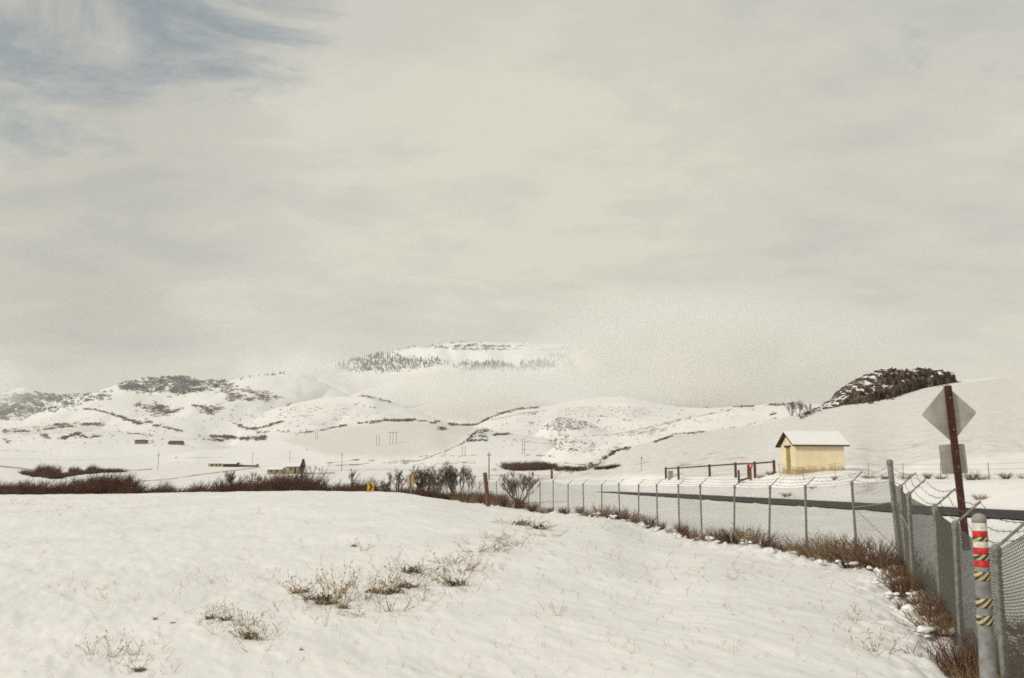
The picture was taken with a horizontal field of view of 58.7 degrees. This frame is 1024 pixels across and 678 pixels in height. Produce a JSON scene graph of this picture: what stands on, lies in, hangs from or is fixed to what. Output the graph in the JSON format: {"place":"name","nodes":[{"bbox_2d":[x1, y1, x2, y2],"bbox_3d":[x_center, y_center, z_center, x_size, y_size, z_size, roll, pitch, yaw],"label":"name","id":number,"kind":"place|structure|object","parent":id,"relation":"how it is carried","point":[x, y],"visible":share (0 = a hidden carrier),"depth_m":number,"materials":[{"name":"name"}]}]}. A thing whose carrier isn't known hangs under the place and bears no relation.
{"place":"outdoors","nodes":[
{"label":"outdoors","id":0,"kind":"place"},
{"bbox_2d":[3,498,925,677],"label":"dry grass","id":1,"kind":"structure","parent":0,"point":[376,595],"depth_m":13.02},
{"bbox_2d":[0,341,1023,677],"bbox_3d":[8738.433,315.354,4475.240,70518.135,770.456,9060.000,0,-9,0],"label":"ground","id":2,"kind":"structure","parent":0,"point":[146,551],"depth_m":28.11,"materials":[{"name":"snow"}]},
{"bbox_2d":[0,389,112,420],"bbox_3d":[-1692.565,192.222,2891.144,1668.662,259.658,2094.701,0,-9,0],"label":"distant woods","id":3,"kind":"object","parent":2,"relation":"on","point":[22,407],"visible":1,"depth_m":3714.59,"materials":[{"name":"plant"}]},
{"bbox_2d":[18,462,127,478],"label":"brush strip","id":4,"kind":"object","parent":2,"relation":"on","point":[47,471],"visible":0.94,"depth_m":265.40,"materials":[{"name":"plant"}]},
{"bbox_2d":[3,422,150,442],"bbox_3d":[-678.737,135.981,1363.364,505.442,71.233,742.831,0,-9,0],"label":"hillside scrub","id":5,"kind":"object","parent":2,"relation":"on","point":[64,437],"visible":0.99,"depth_m":1159.41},
{"bbox_2d":[103,628,132,657],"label":"dry weed","id":6,"kind":"object","parent":2,"relation":"on","point":[117,648],"visible":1,"depth_m":8.65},
{"bbox_2d":[83,408,181,430],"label":"hillside scrub","id":7,"kind":"object","parent":2,"relation":"on","point":[133,421],"visible":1,"depth_m":1651.88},
{"bbox_2d":[123,654,152,671],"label":"dry weed","id":8,"kind":"object","parent":2,"relation":"on","point":[138,668],"visible":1,"depth_m":8.04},
{"bbox_2d":[134,401,183,416],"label":"hillside scrub","id":9,"kind":"object","parent":2,"relation":"on","point":[159,408],"visible":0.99,"depth_m":1900.69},
{"bbox_2d":[0,396,325,448],"bbox_3d":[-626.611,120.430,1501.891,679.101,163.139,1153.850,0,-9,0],"label":"hillside scrub","id":10,"kind":"object","parent":2,"relation":"on","point":[167,415],"visible":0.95,"depth_m":1636.74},
{"bbox_2d":[168,441,183,444],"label":"barn","id":11,"kind":"structure","parent":2,"relation":"on","point":[175,442],"depth_m":980.69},
{"bbox_2d":[117,371,284,396],"bbox_3d":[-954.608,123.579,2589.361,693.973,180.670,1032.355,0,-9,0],"label":"ridge woods","id":12,"kind":"object","parent":2,"relation":"on","point":[161,381],"visible":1,"depth_m":2938.65,"materials":[{"name":"plant"}]},
{"bbox_2d":[190,405,224,415],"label":"hillside scrub","id":13,"kind":"object","parent":2,"relation":"on","point":[210,411],"visible":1,"depth_m":1750.78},
{"bbox_2d":[207,462,222,466],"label":"barn","id":14,"kind":"structure","parent":2,"relation":"on","point":[215,464],"depth_m":581.16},
{"bbox_2d":[222,462,240,466],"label":"barn","id":15,"kind":"structure","parent":2,"relation":"on","point":[230,464],"depth_m":562.57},
{"bbox_2d":[225,609,258,639],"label":"dry weed","id":16,"kind":"object","parent":2,"relation":"on","point":[245,636],"visible":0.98,"depth_m":9.42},
{"bbox_2d":[226,609,269,625],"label":"dry weed","id":17,"kind":"object","parent":2,"relation":"on","point":[242,620],"visible":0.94,"depth_m":10.21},
{"bbox_2d":[238,463,258,466],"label":"barn","id":18,"kind":"structure","parent":2,"relation":"on","point":[248,465],"depth_m":567.72,"materials":[{"name":"white wood"}]},
{"bbox_2d":[243,613,272,640],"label":"dry weed","id":19,"kind":"object","parent":2,"relation":"on","point":[256,630],"visible":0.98,"depth_m":9.38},
{"bbox_2d":[0,466,522,502],"bbox_3d":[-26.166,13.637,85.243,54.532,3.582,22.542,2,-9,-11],"label":"twiggy brush","id":20,"kind":"object","parent":2,"relation":"on","point":[318,483],"visible":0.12,"depth_m":81.39,"materials":[{"name":"plant"}]},
{"bbox_2d":[203,421,328,441],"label":"hillside scrub","id":21,"kind":"object","parent":2,"relation":"on","point":[214,436],"visible":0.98,"depth_m":1456.72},
{"bbox_2d":[214,385,323,418],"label":"hillside scrub","id":22,"kind":"object","parent":2,"relation":"on","point":[249,390],"visible":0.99,"depth_m":2005.98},
{"bbox_2d":[265,466,287,473],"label":"farmhouse","id":23,"kind":"object","parent":2,"relation":"on","point":[272,469],"visible":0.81,"depth_m":297.31,"materials":[{"name":"white wood"}]},
{"bbox_2d":[280,463,304,473],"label":"farmhouse","id":24,"kind":"object","parent":2,"relation":"on","point":[290,466],"visible":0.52,"depth_m":323.73,"materials":[{"name":"white wood"}]},
{"bbox_2d":[278,576,319,593],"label":"dry weed","id":25,"kind":"object","parent":2,"relation":"on","point":[294,587],"visible":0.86,"depth_m":13.30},
{"bbox_2d":[298,459,308,477],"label":"conifer tree","id":26,"kind":"object","parent":2,"relation":"on","point":[302,464],"visible":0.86,"depth_m":207.77,"materials":[{"name":"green plant"}]},
{"bbox_2d":[299,583,335,599],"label":"dry weed","id":27,"kind":"object","parent":2,"relation":"on","point":[307,597],"visible":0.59,"depth_m":12.60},
{"bbox_2d":[285,569,360,604],"bbox_3d":[-2.531,3.307,12.224,0.847,0.542,0.993,5,-10,-27],"label":"dry weed","id":28,"kind":"object","parent":2,"relation":"on","point":[324,599],"visible":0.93,"depth_m":12.21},
{"bbox_2d":[321,564,357,594],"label":"dry weed","id":29,"kind":"object","parent":2,"relation":"on","point":[347,584],"visible":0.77,"depth_m":13.16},
{"bbox_2d":[279,395,423,419],"bbox_3d":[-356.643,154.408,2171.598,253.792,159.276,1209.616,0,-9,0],"label":"hillside scrub","id":30,"kind":"object","parent":2,"relation":"on","point":[373,407],"visible":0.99,"depth_m":1789.58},
{"bbox_2d":[354,577,381,600],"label":"dry weed","id":31,"kind":"object","parent":2,"relation":"on","point":[368,591],"visible":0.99,"depth_m":12.61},
{"bbox_2d":[364,574,396,592],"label":"dry weed","id":32,"kind":"object","parent":2,"relation":"on","point":[370,589],"visible":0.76,"depth_m":13.55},
{"bbox_2d":[372,573,398,594],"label":"dry weed","id":33,"kind":"object","parent":2,"relation":"on","point":[387,587],"visible":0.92,"depth_m":13.33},
{"bbox_2d":[380,476,394,489],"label":"bare tree","id":34,"kind":"object","parent":2,"relation":"on","point":[385,484],"visible":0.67,"depth_m":92.16,"materials":[{"name":"brown plant"}]},
{"bbox_2d":[372,592,418,612],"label":"dry weed","id":35,"kind":"object","parent":2,"relation":"on","point":[389,610],"visible":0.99,"depth_m":11.57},
{"bbox_2d":[387,470,406,491],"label":"bare tree","id":36,"kind":"object","parent":2,"relation":"on","point":[398,479],"visible":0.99,"depth_m":95.61,"materials":[{"name":"brown plant"}]},
{"bbox_2d":[328,418,476,429],"bbox_3d":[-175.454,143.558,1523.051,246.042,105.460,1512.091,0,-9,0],"label":"hillside scrub","id":37,"kind":"object","parent":2,"relation":"on","point":[409,420],"visible":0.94,"depth_m":1541.24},
{"bbox_2d":[374,565,434,589],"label":"dry weed","id":38,"kind":"object","parent":2,"relation":"on","point":[406,585],"visible":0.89,"depth_m":14.14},
{"bbox_2d":[407,474,413,493],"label":"chevron sign","id":39,"kind":"object","parent":2,"relation":"on","point":[410,480],"visible":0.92,"depth_m":82.89,"materials":[{"name":"metal"}]},
{"bbox_2d":[384,559,451,574],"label":"dry weed","id":40,"kind":"object","parent":2,"relation":"on","point":[412,569],"visible":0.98,"depth_m":15.87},
{"bbox_2d":[406,464,454,491],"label":"bare tree","id":41,"kind":"object","parent":2,"relation":"on","point":[421,473],"visible":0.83,"depth_m":96.39,"materials":[{"name":"brown plant"}]},
{"bbox_2d":[426,473,443,493],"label":"bare tree","id":42,"kind":"object","parent":2,"relation":"on","point":[435,482],"visible":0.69,"depth_m":95.56,"materials":[{"name":"brown plant"}]},
{"bbox_2d":[425,550,472,563],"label":"dry weed","id":43,"kind":"object","parent":2,"relation":"on","point":[448,559],"visible":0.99,"depth_m":17.23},
{"bbox_2d":[438,461,471,492],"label":"bare tree","id":44,"kind":"object","parent":2,"relation":"on","point":[455,475],"visible":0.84,"depth_m":97.80,"materials":[{"name":"brown plant"}]},
{"bbox_2d":[435,563,478,586],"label":"dry weed","id":45,"kind":"object","parent":2,"relation":"on","point":[452,583],"visible":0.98,"depth_m":14.32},
{"bbox_2d":[332,341,581,373],"bbox_3d":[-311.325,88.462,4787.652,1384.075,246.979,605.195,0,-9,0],"label":"mountain firs","id":46,"kind":"object","parent":2,"relation":"on","point":[521,366],"visible":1,"depth_m":4836.72,"materials":[{"name":"plant"}]},
{"bbox_2d":[451,491,471,501],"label":"dead shrub","id":47,"kind":"object","parent":2,"relation":"on","point":[460,499],"visible":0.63,"depth_m":80.56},
{"bbox_2d":[430,428,492,456],"bbox_3d":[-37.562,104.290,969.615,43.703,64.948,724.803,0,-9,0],"label":"hillside scrub","id":48,"kind":"object","parent":2,"relation":"on","point":[470,439],"visible":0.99,"depth_m":726.53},
{"bbox_2d":[461,469,475,490],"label":"bare tree","id":49,"kind":"object","parent":2,"relation":"on","point":[469,477],"visible":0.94,"depth_m":98.02,"materials":[{"name":"brown plant"}]},
{"bbox_2d":[467,472,489,506],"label":"timber post","id":50,"kind":"object","parent":2,"relation":"on","point":[486,488],"visible":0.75,"depth_m":65.02,"materials":[{"name":"wood"}]},
{"bbox_2d":[497,495,513,506],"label":"dead shrub","id":51,"kind":"object","parent":2,"relation":"on","point":[504,504],"visible":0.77,"depth_m":69.24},
{"bbox_2d":[477,406,537,423],"bbox_3d":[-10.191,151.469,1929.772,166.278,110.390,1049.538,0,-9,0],"label":"hillside scrub","id":52,"kind":"object","parent":2,"relation":"on","point":[503,412],"visible":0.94,"depth_m":1563.47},
{"bbox_2d":[492,517,544,525],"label":"dry weed","id":53,"kind":"object","parent":2,"relation":"on","point":[523,522],"visible":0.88,"depth_m":32.91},
{"bbox_2d":[498,470,539,500],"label":"bare tree","id":54,"kind":"object","parent":2,"relation":"on","point":[511,482],"visible":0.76,"depth_m":82.91,"materials":[{"name":"brown plant"}]},
{"bbox_2d":[516,521,561,528],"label":"dry weed","id":55,"kind":"object","parent":2,"relation":"on","point":[540,525],"visible":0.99,"depth_m":30.59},
{"bbox_2d":[496,459,620,470],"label":"thick hedge","id":56,"kind":"object","parent":2,"relation":"on","point":[529,466],"visible":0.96,"depth_m":417.50,"materials":[{"name":"plant"}]},
{"bbox_2d":[493,432,630,472],"bbox_3d":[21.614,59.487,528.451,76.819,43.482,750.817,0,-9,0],"label":"hillside scrub","id":57,"kind":"object","parent":2,"relation":"on","point":[613,452],"visible":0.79,"depth_m":192.29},
{"bbox_2d":[542,418,598,430],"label":"hillside scrub","id":58,"kind":"object","parent":2,"relation":"on","point":[566,423],"visible":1,"depth_m":955.78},
{"bbox_2d":[591,503,613,515],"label":"dead shrub","id":59,"kind":"object","parent":2,"relation":"on","point":[599,513],"visible":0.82,"depth_m":49.01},
{"bbox_2d":[606,508,629,518],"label":"dead shrub","id":60,"kind":"object","parent":2,"relation":"on","point":[615,515],"visible":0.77,"depth_m":45.35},
{"bbox_2d":[489,406,753,453],"bbox_3d":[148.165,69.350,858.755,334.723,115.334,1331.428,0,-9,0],"label":"hillside scrub","id":61,"kind":"object","parent":2,"relation":"on","point":[590,426],"visible":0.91,"depth_m":913.87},
{"bbox_2d":[618,509,641,521],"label":"dead shrub","id":62,"kind":"object","parent":2,"relation":"on","point":[624,518],"visible":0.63,"depth_m":44.15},
{"bbox_2d":[621,511,650,523],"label":"dead shrub","id":63,"kind":"object","parent":2,"relation":"on","point":[634,520],"visible":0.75,"depth_m":42.88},
{"bbox_2d":[636,515,658,527],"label":"dead shrub","id":64,"kind":"object","parent":2,"relation":"on","point":[649,524],"visible":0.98,"depth_m":41.24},
{"bbox_2d":[653,520,666,530],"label":"dead shrub","id":65,"kind":"object","parent":2,"relation":"on","point":[660,527],"visible":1,"depth_m":39.98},
{"bbox_2d":[672,524,691,537],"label":"dead shrub","id":66,"kind":"object","parent":2,"relation":"on","point":[677,534],"visible":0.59,"depth_m":36.33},
{"bbox_2d":[678,526,700,538],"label":"dead shrub","id":67,"kind":"object","parent":2,"relation":"on","point":[682,537],"visible":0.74,"depth_m":35.52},
{"bbox_2d":[684,526,710,541],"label":"dead shrub","id":68,"kind":"object","parent":2,"relation":"on","point":[703,536],"visible":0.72,"depth_m":34.16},
{"bbox_2d":[702,525,724,539],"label":"dead shrub","id":69,"kind":"object","parent":2,"relation":"on","point":[711,537],"visible":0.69,"depth_m":33.16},
{"bbox_2d":[653,417,775,442],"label":"hillside scrub","id":70,"kind":"object","parent":2,"relation":"on","point":[667,437],"visible":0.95,"depth_m":204.28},
{"bbox_2d":[707,530,731,543],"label":"dead shrub","id":71,"kind":"object","parent":2,"relation":"on","point":[720,541],"visible":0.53,"depth_m":32.45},
{"bbox_2d":[665,460,775,479],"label":"pipe barrier","id":72,"kind":"object","parent":2,"relation":"on","point":[754,463],"visible":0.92,"depth_m":98.10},
{"bbox_2d":[425,459,1023,677],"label":"chain link fence","id":73,"kind":"object","parent":2,"relation":"on","point":[948,579],"visible":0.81,"depth_m":16.68,"materials":[{"name":"metal"}]},
{"bbox_2d":[717,525,747,543],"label":"dead shrub","id":74,"kind":"object","parent":2,"relation":"on","point":[727,539],"visible":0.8,"depth_m":31.30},
{"bbox_2d":[688,402,799,414],"bbox_3d":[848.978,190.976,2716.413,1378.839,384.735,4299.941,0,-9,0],"label":"hillside scrub","id":75,"kind":"object","parent":2,"relation":"on","point":[778,404],"visible":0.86,"depth_m":1478.34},
{"bbox_2d":[737,465,751,483],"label":"valve guard","id":76,"kind":"object","parent":2,"relation":"on","point":[748,473],"visible":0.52,"depth_m":94.81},
{"bbox_2d":[729,521,766,544],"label":"dead shrub","id":77,"kind":"object","parent":2,"relation":"on","point":[740,538],"visible":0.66,"depth_m":30.41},
{"bbox_2d":[736,527,779,544],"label":"dead shrub","id":78,"kind":"object","parent":2,"relation":"on","point":[752,539],"visible":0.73,"depth_m":29.48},
{"bbox_2d":[755,532,784,548],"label":"dead shrub","id":79,"kind":"object","parent":2,"relation":"on","point":[766,545],"visible":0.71,"depth_m":28.68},
{"bbox_2d":[770,537,794,552],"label":"dead shrub","id":80,"kind":"object","parent":2,"relation":"on","point":[781,547],"visible":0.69,"depth_m":27.78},
{"bbox_2d":[791,400,804,415],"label":"bare bush","id":81,"kind":"object","parent":2,"relation":"on","point":[800,406],"visible":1,"depth_m":217.20,"materials":[{"name":"grey plant"}]},
{"bbox_2d":[765,532,842,557],"bbox_3d":[8.345,5.748,25.827,1.919,0.870,1.829,6,-11,-33],"label":"dead shrub","id":82,"kind":"object","parent":2,"relation":"on","point":[801,551],"visible":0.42,"depth_m":25.71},
{"bbox_2d":[775,431,849,473],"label":"pump shed","id":83,"kind":"structure","parent":2,"relation":"on","point":[807,450],"depth_m":80.42,"materials":[{"name":"beige paint"}]},
{"bbox_2d":[786,448,790,473],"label":"door","id":84,"kind":"structure","parent":83,"relation":"in","point":[787,449],"depth_m":81.48,"materials":[{"name":"yellow paint"}]},
{"bbox_2d":[793,535,844,560],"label":"dead shrub","id":85,"kind":"object","parent":2,"relation":"on","point":[812,550],"visible":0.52,"depth_m":24.60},
{"bbox_2d":[807,531,862,562],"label":"dead shrub","id":86,"kind":"object","parent":2,"relation":"on","point":[827,551],"visible":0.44,"depth_m":23.84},
{"bbox_2d":[809,533,878,568],"bbox_3d":[8.392,5.348,23.057,1.529,0.939,1.428,-7,-11,38],"label":"dead shrub","id":87,"kind":"object","parent":2,"relation":"on","point":[845,565],"visible":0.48,"depth_m":22.86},
{"bbox_2d":[823,532,895,567],"bbox_3d":[8.514,5.102,22.084,1.916,0.864,1.854,3,-9,-16],"label":"dead shrub","id":88,"kind":"object","parent":2,"relation":"on","point":[854,562],"visible":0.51,"depth_m":21.98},
{"bbox_2d":[840,535,900,570],"bbox_3d":[8.636,5.025,21.332,1.733,0.974,1.673,4,-10,-25],"label":"dead shrub","id":89,"kind":"object","parent":2,"relation":"on","point":[870,566],"visible":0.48,"depth_m":21.20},
{"bbox_2d":[798,383,950,418],"bbox_3d":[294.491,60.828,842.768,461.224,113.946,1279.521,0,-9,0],"label":"outcrop scrub","id":90,"kind":"object","parent":2,"relation":"on","point":[806,414],"visible":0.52,"depth_m":222.81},
{"bbox_2d":[855,632,904,653],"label":"dry weed","id":91,"kind":"object","parent":2,"relation":"on","point":[863,642],"visible":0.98,"depth_m":9.89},
{"bbox_2d":[810,367,957,411],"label":"rock outcrop","id":92,"kind":"object","parent":2,"relation":"on","point":[890,383],"visible":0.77,"depth_m":238.31,"materials":[{"name":"stone"}]},
{"bbox_2d":[868,548,906,576],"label":"dead shrub","id":93,"kind":"object","parent":2,"relation":"on","point":[898,562],"visible":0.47,"depth_m":20.03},
{"bbox_2d":[857,546,919,572],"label":"dead shrub","id":94,"kind":"object","parent":2,"relation":"on","point":[875,569],"visible":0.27,"depth_m":20.86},
{"bbox_2d":[872,560,910,583],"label":"dead shrub","id":95,"kind":"object","parent":2,"relation":"on","point":[875,581],"visible":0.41,"depth_m":18.34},
{"bbox_2d":[874,574,913,597],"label":"dead shrub","id":96,"kind":"object","parent":2,"relation":"on","point":[891,593],"visible":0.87,"depth_m":16.97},
{"bbox_2d":[778,462,1023,478],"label":"wire fence","id":97,"kind":"object","parent":2,"relation":"on","point":[907,469],"visible":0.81,"depth_m":65.87,"materials":[{"name":"metal"}]},
{"bbox_2d":[873,561,935,592],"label":"dead shrub","id":98,"kind":"object","parent":2,"relation":"on","point":[885,580],"visible":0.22,"depth_m":17.65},
{"bbox_2d":[880,560,935,584],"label":"dead shrub","id":99,"kind":"object","parent":2,"relation":"on","point":[905,572],"visible":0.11,"depth_m":18.85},
{"bbox_2d":[888,593,934,611],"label":"dead shrub","id":100,"kind":"object","parent":2,"relation":"on","point":[897,607],"visible":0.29,"depth_m":15.46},
{"bbox_2d":[889,585,946,624],"bbox_3d":[6.548,4.195,14.278,1.186,0.689,0.936,-1,-9,3],"label":"dead shrub","id":101,"kind":"object","parent":2,"relation":"on","point":[919,606],"visible":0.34,"depth_m":14.33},
{"bbox_2d":[901,570,936,600],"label":"dead shrub","id":102,"kind":"object","parent":2,"relation":"on","point":[920,588],"visible":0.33,"depth_m":16.47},
{"bbox_2d":[901,589,941,611],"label":"dead shrub","id":103,"kind":"object","parent":2,"relation":"on","point":[906,606],"visible":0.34,"depth_m":14.82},
{"bbox_2d":[899,598,953,634],"bbox_3d":[6.305,4.078,13.403,1.014,0.557,0.849,5,-10,-27],"label":"dead shrub","id":104,"kind":"object","parent":2,"relation":"on","point":[937,612],"visible":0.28,"depth_m":13.42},
{"bbox_2d":[894,603,966,637],"bbox_3d":[5.813,3.888,12.620,0.981,0.445,0.949,-1,-9,4],"label":"dead shrub","id":105,"kind":"object","parent":2,"relation":"on","point":[924,630],"visible":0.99,"depth_m":12.48,"materials":[{"name":"plant"}]},
{"bbox_2d":[922,386,975,549],"bbox_3d":[10.606,3.263,21.778,1.302,4.302,0.171,0,-9,0],"label":"road sign","id":106,"kind":"object","parent":2,"relation":"on","point":[948,413],"visible":0.98,"depth_m":21.96,"materials":[{"name":"metal"}]},
{"bbox_2d":[899,632,1016,677],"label":"dead shrub","id":107,"kind":"object","parent":2,"relation":"on","point":[956,662],"visible":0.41,"depth_m":10.40,"materials":[{"name":"plant"}]},
{"bbox_2d":[922,629,999,677],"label":"dead shrub","id":108,"kind":"object","parent":2,"relation":"on","point":[957,659],"visible":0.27,"depth_m":10.73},
{"bbox_2d":[962,468,981,479],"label":"dead shrub","id":109,"kind":"object","parent":2,"relation":"on","point":[967,476],"visible":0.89,"depth_m":61.16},
{"bbox_2d":[928,635,1022,677],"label":"dead shrub","id":110,"kind":"object","parent":2,"relation":"on","point":[960,654],"visible":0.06,"depth_m":11.41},
{"bbox_2d":[935,640,1023,677],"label":"dead shrub","id":111,"kind":"object","parent":2,"relation":"on","point":[955,672],"visible":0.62,"depth_m":9.72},
{"bbox_2d":[971,513,997,677],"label":"striped marker","id":112,"kind":"object","parent":2,"relation":"on","point":[985,627],"visible":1,"depth_m":7.23,"materials":[{"name":"plastic"}]},
{"bbox_2d":[0,0,1023,403],"label":"sky","id":113,"kind":"structure","parent":0,"point":[802,200],"materials":[{"name":"white"}]},
{"bbox_2d":[611,492,1023,519],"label":"road","id":114,"kind":"structure","parent":0,"point":[1011,514],"depth_m":50.11,"materials":[{"name":"asphalt"}]},
{"bbox_2d":[747,468,1019,496],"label":"verge grass","id":115,"kind":"structure","parent":0,"point":[864,476],"depth_m":70.28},
{"bbox_2d":[995,614,1023,635],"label":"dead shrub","id":116,"kind":"object","parent":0,"point":[1016,626],"visible":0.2,"depth_m":13.65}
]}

